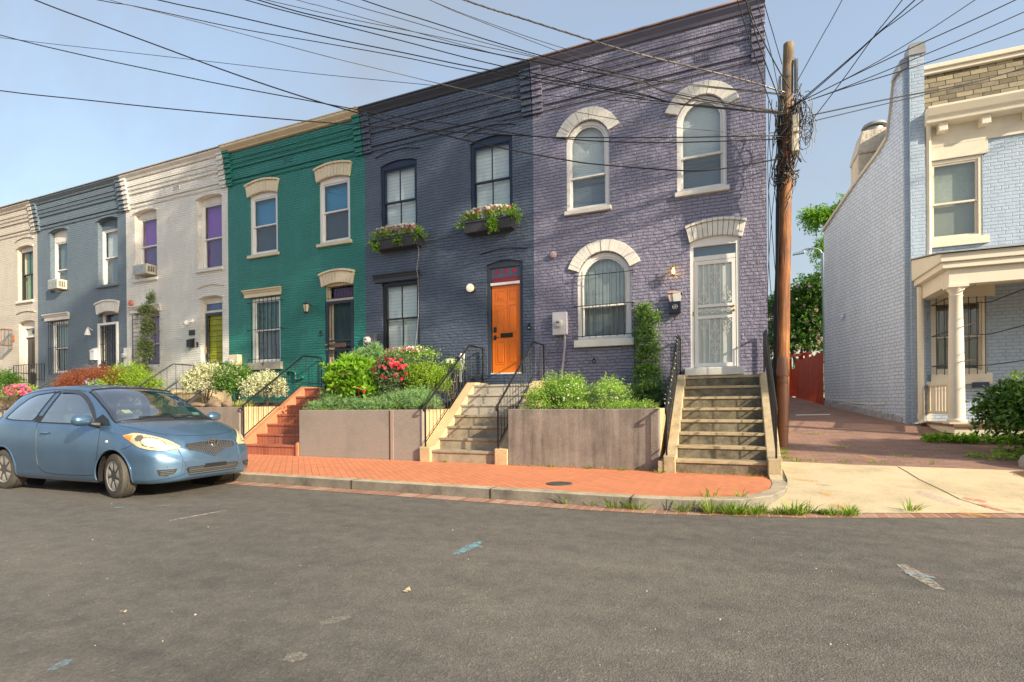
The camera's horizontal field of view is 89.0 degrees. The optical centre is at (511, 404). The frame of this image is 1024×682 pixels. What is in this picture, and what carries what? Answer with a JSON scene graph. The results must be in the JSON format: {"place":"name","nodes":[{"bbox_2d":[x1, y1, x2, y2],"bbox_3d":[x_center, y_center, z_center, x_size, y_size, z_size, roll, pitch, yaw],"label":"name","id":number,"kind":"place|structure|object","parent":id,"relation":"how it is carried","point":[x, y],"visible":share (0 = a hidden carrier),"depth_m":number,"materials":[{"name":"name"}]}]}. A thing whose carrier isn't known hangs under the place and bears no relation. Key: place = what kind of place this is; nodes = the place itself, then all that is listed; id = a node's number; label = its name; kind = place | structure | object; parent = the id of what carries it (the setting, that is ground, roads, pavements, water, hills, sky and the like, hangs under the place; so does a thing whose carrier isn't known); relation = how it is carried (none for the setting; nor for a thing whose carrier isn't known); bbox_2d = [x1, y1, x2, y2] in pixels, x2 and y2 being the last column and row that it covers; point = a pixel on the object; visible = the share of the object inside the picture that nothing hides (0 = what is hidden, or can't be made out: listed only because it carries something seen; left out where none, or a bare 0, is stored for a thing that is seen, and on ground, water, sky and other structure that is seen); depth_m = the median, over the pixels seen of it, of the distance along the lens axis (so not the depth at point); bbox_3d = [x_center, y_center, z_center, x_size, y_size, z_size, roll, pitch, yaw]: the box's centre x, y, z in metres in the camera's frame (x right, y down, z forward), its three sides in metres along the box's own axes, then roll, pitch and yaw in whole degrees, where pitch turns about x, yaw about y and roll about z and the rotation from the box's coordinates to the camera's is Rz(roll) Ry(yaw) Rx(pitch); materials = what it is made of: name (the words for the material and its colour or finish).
{"place":"outdoors","nodes":[
{"label":"outdoors","id":0,"kind":"place"},
{"bbox_2d":[0,199,37,393],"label":"row house","id":1,"kind":"structure","parent":0,"point":[18,281],"depth_m":19.49,"materials":[{"name":"beige brick"}]},
{"bbox_2d":[15,246,33,303],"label":"window","id":2,"kind":"structure","parent":1,"relation":"in","point":[28,250],"depth_m":19.52,"materials":[{"name":"white paint"}]},
{"bbox_2d":[28,337,34,389],"bbox_3d":[-17.780,-1.396,19.404,0.800,2.170,0.060,0,0,23],"label":"door","id":3,"kind":"structure","parent":1,"relation":"in","point":[31,341],"depth_m":19.43,"materials":[{"name":"metal"}]},
{"bbox_2d":[28,174,126,400],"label":"row house","id":4,"kind":"structure","parent":0,"point":[80,230],"depth_m":17.89,"materials":[{"name":"blue brick"}]},
{"bbox_2d":[53,321,67,373],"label":"window","id":5,"kind":"structure","parent":4,"relation":"in","point":[64,337],"depth_m":18.68,"materials":[{"name":"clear glass"}]},
{"bbox_2d":[55,230,67,291],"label":"window","id":6,"kind":"structure","parent":4,"relation":"in","point":[60,237],"depth_m":18.73,"materials":[{"name":"white paint"}]},
{"bbox_2d":[95,218,118,288],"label":"window","id":7,"kind":"structure","parent":4,"relation":"in","point":[110,270],"depth_m":17.67,"materials":[{"name":"white wood"}]},
{"bbox_2d":[106,326,115,367],"bbox_3d":[-13.338,-1.498,17.534,0.900,2.300,0.040,0,0,23],"label":"door","id":8,"kind":"structure","parent":4,"relation":"in","point":[109,345],"depth_m":17.60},
{"bbox_2d":[117,146,228,404],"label":"row house","id":9,"kind":"structure","parent":0,"point":[176,209],"depth_m":15.98,"materials":[{"name":"white brick"}]},
{"bbox_2d":[125,289,159,374],"bbox_3d":[-11.584,-2.104,16.264,1.146,3.025,0.825,0,0,23],"label":"climbing ivy","id":10,"kind":"object","parent":9,"relation":"attached to","point":[147,343],"visible":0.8,"depth_m":16.25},
{"bbox_2d":[133,263,156,277],"bbox_3d":[-11.619,-4.233,16.533,0.686,0.300,0.386,0,0,23],"label":"air conditioner","id":11,"kind":"object","parent":9,"relation":"attached to","point":[145,270],"visible":0.91,"depth_m":16.39,"materials":[{"name":"metal"}]},
{"bbox_2d":[132,211,157,282],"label":"window","id":12,"kind":"structure","parent":9,"relation":"in","point":[150,247],"depth_m":16.91,"materials":[{"name":"glass"}]},
{"bbox_2d":[138,312,159,366],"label":"window","id":13,"kind":"structure","parent":9,"relation":"in","point":[156,363],"depth_m":16.78,"materials":[{"name":"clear glass"}]},
{"bbox_2d":[139,390,231,413],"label":"front steps","id":14,"kind":"structure","parent":9,"relation":"attached to","point":[220,395],"depth_m":14.76,"materials":[{"name":"concrete"}]},
{"bbox_2d":[195,196,222,272],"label":"window","id":15,"kind":"structure","parent":9,"relation":"in","point":[214,239],"depth_m":15.79,"materials":[{"name":"glass"}]},
{"bbox_2d":[210,315,222,383],"bbox_3d":[-8.796,-1.561,15.658,0.730,2.350,0.054,0,0,23],"label":"door","id":16,"kind":"structure","parent":9,"relation":"in","point":[218,345],"depth_m":15.67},
{"bbox_2d":[218,106,365,406],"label":"row house","id":17,"kind":"structure","parent":0,"point":[296,215],"depth_m":14.16,"materials":[{"name":"green brick"}]},
{"bbox_2d":[247,191,279,258],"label":"window","id":18,"kind":"structure","parent":17,"relation":"in","point":[264,237],"depth_m":14.83,"materials":[{"name":"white glass"}]},
{"bbox_2d":[248,296,282,369],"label":"window","id":19,"kind":"structure","parent":17,"relation":"in","point":[274,339],"depth_m":14.77,"materials":[{"name":"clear glass"}]},
{"bbox_2d":[244,387,361,455],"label":"front steps","id":20,"kind":"structure","parent":17,"relation":"attached to","point":[275,432],"depth_m":11.88,"materials":[{"name":"brick"}]},
{"bbox_2d":[240,355,321,437],"bbox_3d":[-5.517,-0.205,12.647,0.038,2.063,2.511,0,0,23],"label":"stair railing","id":21,"kind":"object","parent":20,"relation":"on","point":[258,392],"visible":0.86,"depth_m":12.24,"materials":[{"name":"black metal"}]},
{"bbox_2d":[316,176,351,247],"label":"window","id":22,"kind":"structure","parent":17,"relation":"in","point":[336,221],"depth_m":13.85,"materials":[{"name":"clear glass"}]},
{"bbox_2d":[335,303,350,360],"bbox_3d":[-4.436,-1.573,13.797,0.810,2.300,0.040,0,0,23],"label":"door","id":23,"kind":"structure","parent":17,"relation":"in","point":[336,305],"depth_m":13.78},
{"bbox_2d":[243,454,771,496],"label":"sidewalk","id":24,"kind":"structure","parent":0,"point":[631,482],"depth_m":7.63,"materials":[{"name":"brick"}]},
{"bbox_2d":[116,405,141,413],"bbox_3d":[-11.639,0.628,15.266,3.330,1.258,2.488,0,0,23],"label":"planter","id":25,"kind":"object","parent":24,"relation":"on","point":[118,410],"visible":0.05,"depth_m":14.25,"materials":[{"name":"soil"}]},
{"bbox_2d":[48,362,135,386],"bbox_3d":[-12.046,-0.509,14.980,3.391,1.355,1.484,0,0,23],"label":"japanese maple","id":26,"kind":"object","parent":25,"relation":"in","point":[75,378],"visible":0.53,"depth_m":14.66,"materials":[{"name":"red plant"}]},
{"bbox_2d":[96,360,169,403],"bbox_3d":[-10.898,-0.580,14.799,2.283,1.418,1.378,0,0,23],"label":"bush","id":27,"kind":"object","parent":25,"relation":"on","point":[140,377],"visible":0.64,"depth_m":14.53,"materials":[{"name":"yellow plant"}]},
{"bbox_2d":[150,401,283,436],"bbox_3d":[-7.095,0.565,13.369,3.280,1.310,2.488,0,0,23],"label":"planter","id":28,"kind":"object","parent":24,"relation":"on","point":[231,417],"visible":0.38,"depth_m":11.86,"materials":[{"name":"beige concrete"}]},
{"bbox_2d":[177,360,226,403],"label":"variegated bush","id":29,"kind":"object","parent":28,"relation":"on","point":[204,374],"visible":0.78,"depth_m":13.00,"materials":[{"name":"white plant"}]},
{"bbox_2d":[210,359,257,403],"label":"leafy bush","id":30,"kind":"object","parent":28,"relation":"on","point":[234,373],"visible":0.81,"depth_m":12.88,"materials":[{"name":"green plant"}]},
{"bbox_2d":[237,368,289,406],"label":"variegated bush","id":31,"kind":"object","parent":28,"relation":"on","point":[256,383],"visible":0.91,"depth_m":12.57,"materials":[{"name":"white plant"}]},
{"bbox_2d":[299,402,450,460],"bbox_3d":[-2.604,0.567,11.490,2.995,1.229,2.498,0,0,23],"label":"planter","id":32,"kind":"object","parent":24,"relation":"on","point":[382,434],"visible":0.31,"depth_m":10.28,"materials":[{"name":"paint"}]},
{"bbox_2d":[319,352,390,406],"bbox_3d":[-3.346,-0.522,11.281,1.744,1.277,1.354,0,0,23],"label":"leafy bush","id":33,"kind":"object","parent":32,"relation":"on","point":[348,375],"visible":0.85,"depth_m":10.91,"materials":[{"name":"green plant"}]},
{"bbox_2d":[345,341,385,394],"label":"leafy bush","id":34,"kind":"object","parent":32,"relation":"on","point":[374,350],"visible":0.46,"depth_m":11.92,"materials":[{"name":"green plant"}]},
{"bbox_2d":[302,388,449,412],"bbox_3d":[-2.879,-0.049,10.739,3.405,0.640,0.950,0,0,23],"label":"creeping juniper","id":35,"kind":"object","parent":32,"relation":"on","point":[350,402],"visible":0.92,"depth_m":10.57,"materials":[{"name":"green plant"}]},
{"bbox_2d":[370,349,419,397],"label":"rose bush","id":36,"kind":"object","parent":32,"relation":"on","point":[392,362],"visible":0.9,"depth_m":10.72,"materials":[{"name":"red plant"}]},
{"bbox_2d":[374,344,441,386],"bbox_3d":[-2.312,-0.624,11.607,1.767,1.454,0.812,0,0,23],"label":"flower clump","id":37,"kind":"object","parent":32,"relation":"in","point":[411,351],"visible":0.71,"depth_m":11.41,"materials":[{"name":"green plant"}]},
{"bbox_2d":[378,385,439,407],"bbox_3d":[-2.093,-0.142,10.580,1.446,0.516,0.984,0,0,23],"label":"juniper mound","id":38,"kind":"object","parent":32,"relation":"on","point":[415,392],"visible":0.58,"depth_m":10.32,"materials":[{"name":"green plant"}]},
{"bbox_2d":[397,356,454,406],"bbox_3d":[-1.843,-0.451,10.896,1.386,1.105,1.048,0,0,23],"label":"boxwood bush","id":39,"kind":"object","parent":32,"relation":"on","point":[417,374],"visible":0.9,"depth_m":10.67,"materials":[{"name":"green plant"}]},
{"bbox_2d":[508,400,665,472],"bbox_3d":[1.593,0.532,9.619,2.613,1.230,2.718,0,0,23],"label":"planter","id":40,"kind":"object","parent":24,"relation":"on","point":[603,438],"visible":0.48,"depth_m":8.50,"materials":[{"name":"concrete"}]},
{"bbox_2d":[519,370,599,408],"bbox_3d":[0.910,-0.265,9.387,1.466,0.796,1.311,0,0,-22],"label":"weed bush","id":41,"kind":"object","parent":40,"relation":"on","point":[572,388],"visible":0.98,"depth_m":9.25,"materials":[{"name":"green plant"}]},
{"bbox_2d":[522,397,659,408],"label":"planter weeds","id":42,"kind":"object","parent":40,"relation":"in","point":[635,404],"visible":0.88,"depth_m":8.68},
{"bbox_2d":[589,371,632,407],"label":"weed bush","id":43,"kind":"object","parent":40,"relation":"in","point":[607,387],"visible":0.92,"depth_m":9.01,"materials":[{"name":"green plant"}]},
{"bbox_2d":[627,301,671,406],"bbox_3d":[2.696,-1.033,10.356,0.912,2.181,0.745,0,0,23],"label":"climbing vine","id":44,"kind":"object","parent":40,"relation":"on","point":[647,327],"visible":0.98,"depth_m":10.36,"materials":[{"name":"green plant"}]},
{"bbox_2d":[442,432,935,475],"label":"wall weeds","id":45,"kind":"object","parent":24,"relation":"on","point":[783,452],"depth_m":8.14,"materials":[{"name":"green plant"}]},
{"bbox_3d":[-16.138,0.666,17.143,3.180,1.258,2.488,0,0,23],"label":"planter","id":46,"kind":"object","parent":24,"relation":"on","visible":0},
{"bbox_2d":[0,367,28,408],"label":"leafy bush","id":47,"kind":"object","parent":46,"relation":"on","point":[7,378],"visible":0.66,"depth_m":17.26,"materials":[{"name":"green plant"}]},
{"bbox_2d":[0,381,37,397],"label":"petunia clump","id":48,"kind":"object","parent":46,"relation":"in","point":[24,389],"visible":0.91,"depth_m":15.66,"materials":[{"name":"pink plant"}]},
{"bbox_2d":[0,479,1023,681],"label":"road","id":49,"kind":"structure","parent":0,"point":[259,600],"depth_m":3.27,"materials":[{"name":"asphalt"}]},
{"bbox_2d":[0,378,247,497],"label":"parked car","id":50,"kind":"object","parent":49,"relation":"on","point":[84,433],"visible":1,"depth_m":7.22,"materials":[{"name":"blue paint"}]},
{"bbox_2d":[227,472,788,512],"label":"kerb","id":51,"kind":"structure","parent":49,"relation":"on","point":[777,490],"depth_m":6.41,"materials":[{"name":"stone"}]},
{"bbox_2d":[185,480,1023,517],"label":"gutter strip","id":52,"kind":"object","parent":49,"relation":"on","point":[860,515],"visible":0.81,"depth_m":5.72,"materials":[{"name":"brick"}]},
{"bbox_2d":[554,487,1023,516],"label":"kerb grass","id":53,"kind":"structure","parent":52,"relation":"on","point":[745,510],"depth_m":5.46,"materials":[{"name":"plant"}]},
{"bbox_2d":[0,0,1023,294],"label":"sky","id":54,"kind":"structure","parent":0,"point":[48,145],"materials":[{"name":"blue"}]},
{"bbox_2d":[750,462,1023,512],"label":"driveway apron","id":55,"kind":"object","parent":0,"point":[875,488],"visible":0.84,"depth_m":6.32,"materials":[{"name":"concrete"}]},
{"bbox_2d":[780,397,1023,469],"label":"alley","id":56,"kind":"structure","parent":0,"point":[863,437],"depth_m":8.88,"materials":[{"name":"brick"}]},
{"bbox_2d":[767,41,816,446],"bbox_3d":[4.879,-2.702,9.161,0.514,7.323,0.837,0,0,-23],"label":"utility pole","id":57,"kind":"object","parent":56,"relation":"on","point":[788,148],"visible":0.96,"depth_m":9.15,"materials":[{"name":"brown wood"}]},
{"bbox_2d":[0,37,685,105],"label":"overhead cable","id":58,"kind":"object","parent":57,"relation":"attached to","point":[359,78],"visible":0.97,"depth_m":9.88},
{"bbox_2d":[0,90,784,142],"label":"overhead cable","id":59,"kind":"object","parent":57,"relation":"attached to","point":[393,127],"visible":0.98,"depth_m":9.74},
{"bbox_2d":[0,35,784,137],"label":"overhead cable","id":60,"kind":"object","parent":57,"relation":"attached to","point":[391,115],"visible":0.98,"depth_m":9.65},
{"bbox_2d":[35,0,785,171],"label":"overhead cable","id":61,"kind":"object","parent":57,"relation":"attached to","point":[408,125],"visible":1,"depth_m":9.25,"materials":[{"name":"rubber"}]},
{"bbox_2d":[99,0,789,114],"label":"overhead cable","id":62,"kind":"object","parent":57,"relation":"attached to","point":[642,98],"visible":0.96,"depth_m":9.13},
{"bbox_2d":[110,0,781,136],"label":"overhead cable","id":63,"kind":"object","parent":57,"relation":"attached to","point":[440,83],"visible":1,"depth_m":9.08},
{"bbox_2d":[158,0,784,112],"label":"overhead cable","id":64,"kind":"object","parent":57,"relation":"attached to","point":[428,57],"visible":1,"depth_m":9.09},
{"bbox_2d":[246,0,785,114],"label":"overhead cable","id":65,"kind":"object","parent":57,"relation":"attached to","point":[509,67],"visible":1,"depth_m":9.03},
{"bbox_2d":[258,0,786,113],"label":"overhead cable","id":66,"kind":"object","parent":57,"relation":"attached to","point":[512,57],"visible":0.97,"depth_m":9.02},
{"bbox_2d":[267,0,784,95],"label":"overhead cable","id":67,"kind":"object","parent":57,"relation":"attached to","point":[496,49],"visible":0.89,"depth_m":9.21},
{"bbox_2d":[298,0,766,110],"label":"overhead cable","id":68,"kind":"object","parent":57,"relation":"attached to","point":[527,61],"visible":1,"depth_m":9.03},
{"bbox_2d":[337,0,784,111],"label":"overhead cable","id":69,"kind":"object","parent":57,"relation":"attached to","point":[542,57],"visible":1,"depth_m":8.96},
{"bbox_2d":[363,0,784,94],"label":"overhead cable","id":70,"kind":"object","parent":57,"relation":"attached to","point":[557,59],"visible":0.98,"depth_m":8.96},
{"bbox_2d":[430,0,778,110],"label":"overhead cable","id":71,"kind":"object","parent":57,"relation":"attached to","point":[600,66],"visible":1,"depth_m":8.90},
{"bbox_2d":[431,0,783,95],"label":"overhead cable","id":72,"kind":"object","parent":57,"relation":"attached to","point":[604,59],"visible":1,"depth_m":8.91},
{"bbox_2d":[463,0,784,92],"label":"overhead cable","id":73,"kind":"object","parent":57,"relation":"attached to","point":[629,51],"visible":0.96,"depth_m":9.10,"materials":[{"name":"rubber"}]},
{"bbox_2d":[813,68,1023,114],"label":"overhead cable","id":74,"kind":"object","parent":57,"relation":"attached to","point":[905,95],"visible":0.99,"depth_m":8.72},
{"bbox_2d":[789,351,811,396],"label":"garden gate","id":75,"kind":"structure","parent":56,"relation":"on","point":[792,378],"depth_m":16.45,"materials":[{"name":"red wood"}]},
{"bbox_2d":[795,352,824,404],"bbox_3d":[8.646,-0.656,15.156,0.070,1.528,2.188,0,0,11],"label":"board fence","id":76,"kind":"object","parent":56,"relation":"on","point":[809,379],"visible":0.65,"depth_m":14.97,"materials":[{"name":"red wood"}]},
{"label":"ground","id":77,"kind":"structure","parent":0,"visible":0},
{"bbox_2d":[358,59,534,408],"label":"row house","id":78,"kind":"structure","parent":77,"relation":"on","point":[433,184],"depth_m":12.29,"materials":[{"name":"blue brick"}]},
{"bbox_2d":[367,221,427,252],"bbox_3d":[-2.789,-4.056,12.690,1.802,0.692,0.524,0,0,23],"label":"window box","id":79,"kind":"object","parent":78,"relation":"attached to","point":[387,242],"visible":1,"depth_m":12.62,"materials":[{"name":"green plant"}]},
{"bbox_2d":[381,159,416,238],"bbox_3d":[-2.769,-5.107,13.021,1.076,1.896,0.146,0,0,23],"label":"window","id":80,"kind":"structure","parent":78,"relation":"in","point":[400,194],"depth_m":13.08,"materials":[{"name":"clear glass"}]},
{"bbox_2d":[383,280,419,354],"bbox_3d":[-2.715,-2.137,13.012,1.096,1.796,0.140,0,0,23],"label":"window","id":81,"kind":"structure","parent":78,"relation":"in","point":[400,329],"depth_m":13.09,"materials":[{"name":"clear glass"}]},
{"bbox_2d":[420,373,552,464],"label":"front steps","id":82,"kind":"structure","parent":78,"relation":"attached to","point":[465,431],"depth_m":10.19,"materials":[{"name":"beige concrete"}]},
{"bbox_2d":[422,345,483,446],"bbox_3d":[-1.154,-0.232,10.794,0.038,2.123,2.571,0,0,23],"label":"stair railing","id":83,"kind":"object","parent":82,"relation":"on","point":[435,391],"visible":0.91,"depth_m":10.58,"materials":[{"name":"black metal"}]},
{"bbox_2d":[475,373,526,384],"bbox_3d":[-0.259,-0.550,11.830,1.260,0.255,0.059,0,0,23],"label":"landing","id":84,"kind":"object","parent":82,"relation":"in","point":[491,379],"depth_m":11.80,"materials":[{"name":"concrete"}]},
{"bbox_2d":[495,341,544,448],"bbox_3d":[0.212,-0.243,10.224,0.038,2.123,2.571,0,0,23],"label":"stair railing","id":85,"kind":"object","parent":82,"relation":"on","point":[507,387],"visible":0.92,"depth_m":10.01,"materials":[{"name":"black metal"}]},
{"bbox_2d":[453,203,522,235],"bbox_3d":[-0.550,-4.153,11.761,1.690,0.748,0.520,0,0,23],"label":"window box","id":86,"kind":"object","parent":78,"relation":"attached to","point":[485,224],"visible":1,"depth_m":11.66,"materials":[{"name":"green plant"}]},
{"bbox_2d":[471,135,512,220],"bbox_3d":[-0.439,-5.192,12.049,1.066,1.906,0.146,0,0,23],"label":"window","id":87,"kind":"structure","parent":78,"relation":"in","point":[494,185],"depth_m":12.10,"materials":[{"name":"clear glass"}]},
{"bbox_2d":[492,284,520,372],"bbox_3d":[-0.121,-1.709,11.885,0.720,1.990,0.085,0,0,23],"label":"door","id":88,"kind":"structure","parent":78,"relation":"in","point":[505,299],"depth_m":11.89,"materials":[{"name":"wood"}]},
{"bbox_2d":[528,0,767,407],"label":"row house","id":89,"kind":"structure","parent":77,"relation":"on","point":[619,241],"depth_m":10.51,"materials":[{"name":"purple brick"}]},
{"bbox_2d":[552,312,567,401],"bbox_3d":[1.026,-1.004,11.203,0.320,1.950,0.224,0,0,23],"label":"electric meter","id":90,"kind":"object","parent":89,"relation":"attached to","point":[559,323],"visible":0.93,"depth_m":11.20,"materials":[{"name":"white metal"}]},
{"bbox_2d":[564,121,611,216],"bbox_3d":[1.622,-5.033,11.116,1.010,1.958,0.240,0,0,23],"label":"window","id":91,"kind":"structure","parent":89,"relation":"in","point":[588,191],"depth_m":11.20,"materials":[{"name":"white glass"}]},
{"bbox_2d":[574,252,633,347],"bbox_3d":[1.942,-2.200,10.982,1.260,1.988,0.280,0,0,23],"label":"window","id":92,"kind":"structure","parent":89,"relation":"in","point":[605,320],"depth_m":11.07,"materials":[{"name":"white glass"}]},
{"bbox_2d":[675,96,728,197],"bbox_3d":[3.722,-5.065,10.240,1.000,1.928,0.240,0,0,23],"label":"window","id":93,"kind":"structure","parent":89,"relation":"in","point":[702,155],"depth_m":10.32,"materials":[{"name":"white glass"}]},
{"bbox_2d":[693,258,735,366],"bbox_3d":[3.927,-1.764,10.130,0.783,2.078,0.094,0,0,23],"label":"storm door","id":94,"kind":"structure","parent":89,"relation":"in","point":[714,314],"depth_m":10.15,"materials":[{"name":"white metal"}]},
{"bbox_2d":[663,372,781,477],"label":"front steps","id":95,"kind":"structure","parent":89,"relation":"attached to","point":[721,424],"depth_m":8.35,"materials":[{"name":"concrete"}]},
{"bbox_2d":[664,334,680,454],"bbox_3d":[2.819,-0.250,9.066,0.114,2.113,2.701,0,0,23],"label":"stair railing","id":96,"kind":"object","parent":95,"relation":"on","point":[676,367],"visible":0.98,"depth_m":8.69,"materials":[{"name":"black metal"}]},
{"bbox_2d":[763,329,777,458],"bbox_3d":[4.192,-0.262,8.492,0.038,2.113,2.701,0,0,23],"label":"stair railing","id":97,"kind":"object","parent":95,"relation":"on","point":[767,364],"visible":0.91,"depth_m":8.16,"materials":[{"name":"black metal"}]},
{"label":"side ground","id":98,"kind":"structure","parent":0,"visible":0},
{"bbox_2d":[821,41,1023,425],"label":"corner house","id":99,"kind":"structure","parent":98,"relation":"on","point":[941,171],"depth_m":10.54,"materials":[{"name":"brick"}]},
{"bbox_2d":[925,139,989,247],"bbox_3d":[8.846,-4.159,10.430,1.022,2.020,0.210,0,0,23],"label":"window","id":100,"kind":"structure","parent":99,"relation":"in","point":[956,183],"depth_m":10.45,"materials":[{"name":"beige paint"}]},
{"bbox_2d":[930,285,994,383],"bbox_3d":[8.939,-1.365,10.400,1.050,1.940,0.210,0,0,23],"label":"window","id":101,"kind":"structure","parent":99,"relation":"in","point":[987,290],"depth_m":10.41,"materials":[{"name":"beige paint"}]},
{"bbox_2d":[909,244,1023,435],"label":"porch","id":102,"kind":"object","parent":99,"relation":"attached to","point":[954,273],"visible":0.78,"depth_m":9.11,"materials":[{"name":"beige paint"}]},
{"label":"mulch bed","id":103,"kind":"structure","parent":98,"relation":"on","visible":0},
{"bbox_2d":[919,430,1022,445],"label":"ground ivy","id":104,"kind":"object","parent":103,"relation":"on","point":[971,438],"visible":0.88,"depth_m":8.63,"materials":[{"name":"green plant"}]},
{"bbox_2d":[964,445,1023,460],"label":"ground ivy","id":105,"kind":"object","parent":103,"relation":"on","point":[1010,454],"visible":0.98,"depth_m":7.58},
{"bbox_2d":[965,369,1023,455],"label":"weeping shrub","id":106,"kind":"object","parent":103,"relation":"on","point":[1002,408],"visible":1,"depth_m":7.54,"materials":[{"name":"green plant"}]},
{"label":"back yard","id":107,"kind":"structure","parent":0,"visible":0},
{"bbox_2d":[768,266,822,362],"bbox_3d":[12.385,-2.981,22.160,3.989,5.729,3.119,0,0,23],"label":"crape myrtle","id":108,"kind":"object","parent":107,"relation":"on","point":[806,327],"visible":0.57,"depth_m":21.55,"materials":[{"name":"green plant"}]},
{"bbox_2d":[792,247,824,397],"bbox_3d":[12.035,-3.112,20.973,1.285,6.387,0.193,0,0,23],"label":"street lamp","id":109,"kind":"object","parent":107,"relation":"on","point":[822,261],"visible":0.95,"depth_m":20.77,"materials":[{"name":"metal"}]},
{"bbox_2d":[794,191,843,271],"bbox_3d":[15.304,-5.032,24.002,4.053,9.585,2.633,0,0,23],"label":"ailanthus tree","id":110,"kind":"object","parent":107,"relation":"on","point":[814,216],"visible":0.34,"depth_m":24.24,"materials":[{"name":"green plant"}]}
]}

